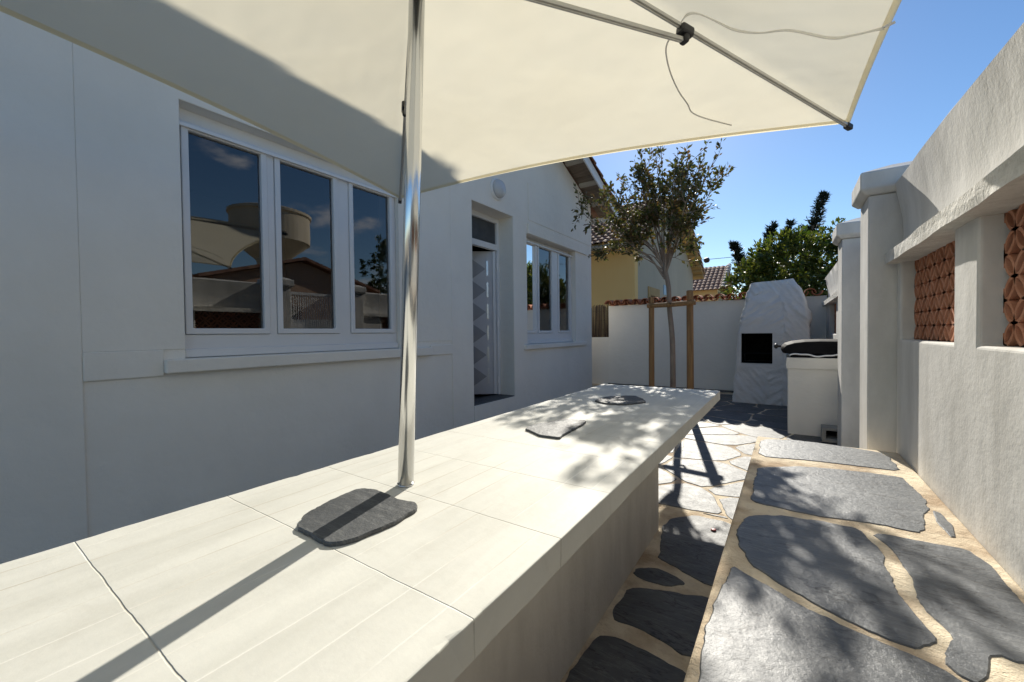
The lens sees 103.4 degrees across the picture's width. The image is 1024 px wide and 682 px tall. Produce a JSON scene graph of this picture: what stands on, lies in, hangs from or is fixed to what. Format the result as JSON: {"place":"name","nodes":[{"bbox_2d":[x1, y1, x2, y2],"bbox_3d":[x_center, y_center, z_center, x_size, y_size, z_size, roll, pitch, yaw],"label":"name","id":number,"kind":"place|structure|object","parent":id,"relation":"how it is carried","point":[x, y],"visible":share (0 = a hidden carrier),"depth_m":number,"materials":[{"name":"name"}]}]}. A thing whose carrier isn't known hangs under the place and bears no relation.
{"place":"outdoors","nodes":[
{"label":"outdoors","id":0,"kind":"place"},
{"bbox_2d":[591,198,705,306],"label":"neighbour house","id":1,"kind":"structure","parent":0,"point":[616,276],"depth_m":12.71,"materials":[{"name":"aged roof tile"},{"name":"yellow painted stucco"}]},
{"bbox_2d":[703,241,831,262],"bbox_3d":[13.437,-4.347,17.412,9.523,1.215,0.265,0,1,24],"label":"overhead cable","id":2,"kind":"object","parent":1,"relation":"attached to","point":[706,260],"visible":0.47,"depth_m":19.18,"materials":[{"name":"black plastic"}]},
{"bbox_2d":[561,384,793,681],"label":"paving mortar","id":3,"kind":"object","parent":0,"point":[608,625],"visible":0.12,"depth_m":1.83,"materials":[{"name":"beige concrete"}]},
{"bbox_2d":[0,384,719,681],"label":"concrete table","id":4,"kind":"object","parent":3,"relation":"on","point":[511,549],"visible":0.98,"depth_m":0.83,"materials":[{"name":"beige concrete"}]},
{"bbox_2d":[297,488,416,546],"bbox_3d":[-0.393,0.429,1.006,0.256,0.010,0.247,0,1,34],"label":"slate plate","id":5,"kind":"object","parent":4,"relation":"on","point":[353,516],"visible":1,"depth_m":0.98,"materials":[{"name":"grey stone"}]},
{"bbox_2d":[0,0,901,487],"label":"parasol","id":6,"kind":"object","parent":4,"relation":"on","point":[408,100],"visible":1,"depth_m":1.75,"materials":[{"name":"beige fabric"}]},
{"bbox_2d":[525,419,585,438],"bbox_3d":[0.212,0.405,1.907,0.216,0.010,0.371,0,1,34],"label":"slate plate","id":7,"kind":"object","parent":4,"relation":"on","point":[559,429],"visible":1,"depth_m":1.86,"materials":[{"name":"grey stone"}]},
{"bbox_2d":[595,395,645,404],"bbox_3d":[0.724,0.385,2.639,0.297,0.010,0.376,0,1,34],"label":"slate plate","id":8,"kind":"object","parent":4,"relation":"on","point":[622,400],"visible":1,"depth_m":2.59,"materials":[{"name":"grey stone"}]},
{"bbox_2d":[684,436,1023,681],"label":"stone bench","id":9,"kind":"object","parent":3,"relation":"on","point":[842,564],"visible":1,"depth_m":1.13,"materials":[{"name":"grey stone"}]},
{"bbox_2d":[885,23,1023,590],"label":"street wall","id":10,"kind":"structure","parent":3,"relation":"on","point":[956,254],"depth_m":1.44,"materials":[{"name":"paint"}]},
{"bbox_2d":[566,386,836,681],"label":"slate paving","id":11,"kind":"structure","parent":0,"point":[692,546],"depth_m":2.19,"materials":[{"name":"grey stone"}]},
{"bbox_2d":[571,138,735,387],"bbox_3d":[2.022,-0.904,5.858,2.147,4.112,1.487,0,1,41],"label":"young tree","id":12,"kind":"object","parent":11,"relation":"on","point":[681,184],"visible":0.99,"depth_m":5.68,"materials":[{"name":"green plant"}]},
{"bbox_2d":[647,290,695,388],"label":"tree stakes","id":13,"kind":"object","parent":11,"relation":"on","point":[689,302],"visible":0.84,"depth_m":5.51,"materials":[{"name":"brown wood"}]},
{"bbox_2d":[732,278,811,405],"bbox_3d":[4.276,-0.003,6.657,1.095,1.949,1.145,0,1,34],"label":"outdoor fireplace","id":14,"kind":"object","parent":11,"relation":"on","point":[778,312],"visible":0.8,"depth_m":6.30,"materials":[{"name":"white paint"}]},
{"bbox_2d":[786,354,837,436],"bbox_3d":[3.502,0.598,4.684,0.544,0.851,0.865,0,1,34],"label":"masonry counter","id":15,"kind":"object","parent":11,"relation":"on","point":[812,395],"visible":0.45,"depth_m":4.36,"materials":[{"name":"white paint"}]},
{"bbox_2d":[774,339,837,357],"bbox_3d":[3.428,0.075,4.681,0.653,0.194,0.810,0,1,34],"label":"barbecue","id":16,"kind":"object","parent":15,"relation":"on","point":[815,348],"visible":0.77,"depth_m":4.40,"materials":[{"name":"black metal"}]},
{"bbox_2d":[821,424,836,442],"bbox_3d":[3.321,0.954,4.130,0.260,0.144,0.200,0,1,34],"label":"concrete block","id":17,"kind":"object","parent":11,"relation":"on","point":[829,433],"depth_m":4.12,"materials":[{"name":"grey concrete"}]},
{"bbox_2d":[832,217,860,447],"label":"gate pillar","id":18,"kind":"structure","parent":11,"relation":"on","point":[846,237],"depth_m":3.64,"materials":[{"name":"white paint"}]},
{"bbox_2d":[852,161,911,452],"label":"gate pillar","id":19,"kind":"structure","parent":11,"relation":"on","point":[875,200],"depth_m":2.46,"materials":[{"name":"white paint"}]},
{"bbox_2d":[693,263,733,301],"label":"house","id":20,"kind":"structure","parent":0,"point":[711,281],"depth_m":26.00,"materials":[{"name":"tile"}]},
{"bbox_2d":[592,0,1023,295],"label":"sky","id":21,"kind":"structure","parent":0,"point":[934,51],"materials":[{"name":"blue"}]},
{"label":"ground","id":22,"kind":"structure","parent":0,"visible":0},
{"bbox_2d":[0,11,618,563],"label":"white house","id":23,"kind":"structure","parent":22,"relation":"on","point":[200,301],"depth_m":2.90,"materials":[{"name":"paint"}]},
{"bbox_2d":[179,108,397,357],"bbox_3d":[-1.703,-0.743,3.397,0.126,1.670,1.770,0,1,34],"label":"window","id":24,"kind":"structure","parent":23,"relation":"in","point":[272,338],"depth_m":3.15,"materials":[{"name":"white plastic"}]},
{"bbox_2d":[472,251,498,393],"bbox_3d":[-0.603,-0.260,5.872,0.826,2.074,0.054,-1,1,-4],"label":"door","id":25,"kind":"structure","parent":23,"relation":"in","point":[483,262],"depth_m":5.87,"materials":[{"name":"metal"}]},
{"bbox_2d":[526,238,572,343],"bbox_3d":[0.612,-0.802,6.865,0.126,1.666,1.698,0,1,34],"label":"window","id":26,"kind":"structure","parent":23,"relation":"in","point":[534,334],"depth_m":6.86,"materials":[{"name":"white plastic"}]},
{"bbox_2d":[592,337,608,383],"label":"wall","id":27,"kind":"structure","parent":22,"relation":"on","point":[600,360],"depth_m":8.96,"materials":[{"name":"white paint"}]},
{"bbox_2d":[592,304,610,336],"bbox_3d":[1.847,-0.450,9.106,0.876,0.730,0.035,0,1,34],"label":"reed screen","id":28,"kind":"object","parent":27,"relation":"on","point":[600,321],"visible":0.55,"depth_m":9.02,"materials":[{"name":"brown wicker"}]},
{"bbox_2d":[604,288,826,392],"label":"back wall","id":29,"kind":"structure","parent":22,"relation":"on","point":[716,326],"depth_m":7.99,"materials":[{"name":"white paint"}]},
{"bbox_2d":[727,240,750,274],"bbox_3d":[7.737,-1.251,13.096,1.312,4.217,0.979,1,2,61],"label":"conifer","id":30,"kind":"object","parent":22,"relation":"on","point":[736,249],"visible":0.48,"depth_m":13.21,"materials":[{"name":"green plant"}]},
{"bbox_2d":[761,220,779,276],"bbox_3d":[8.235,-1.549,13.214,0.912,4.796,0.724,0,1,34],"label":"conifer","id":31,"kind":"object","parent":22,"relation":"on","point":[771,228],"visible":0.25,"depth_m":13.04,"materials":[{"name":"green plant"}]},
{"bbox_2d":[718,216,845,300],"bbox_3d":[6.664,-0.888,9.006,3.813,3.597,2.524,0,1,14],"label":"leafy shrub","id":32,"kind":"object","parent":22,"relation":"on","point":[764,262],"visible":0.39,"depth_m":8.80,"materials":[{"name":"green plant"}]},
{"bbox_2d":[778,218,797,273],"bbox_3d":[8.792,-1.568,13.075,0.648,4.827,0.717,-1,1,-9],"label":"conifer","id":33,"kind":"object","parent":22,"relation":"on","point":[789,223],"visible":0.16,"depth_m":12.91,"materials":[{"name":"green plant"}]},
{"bbox_2d":[796,189,831,264],"bbox_3d":[9.029,-1.875,12.547,1.256,5.456,0.989,-1,1,2],"label":"conifer","id":34,"kind":"object","parent":22,"relation":"on","point":[816,218],"visible":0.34,"depth_m":12.25,"materials":[{"name":"green plant"}]},
{"bbox_2d":[822,262,837,338],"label":"street wall","id":35,"kind":"structure","parent":22,"relation":"on","point":[830,303],"depth_m":6.04,"materials":[{"name":"paint"}]}
]}

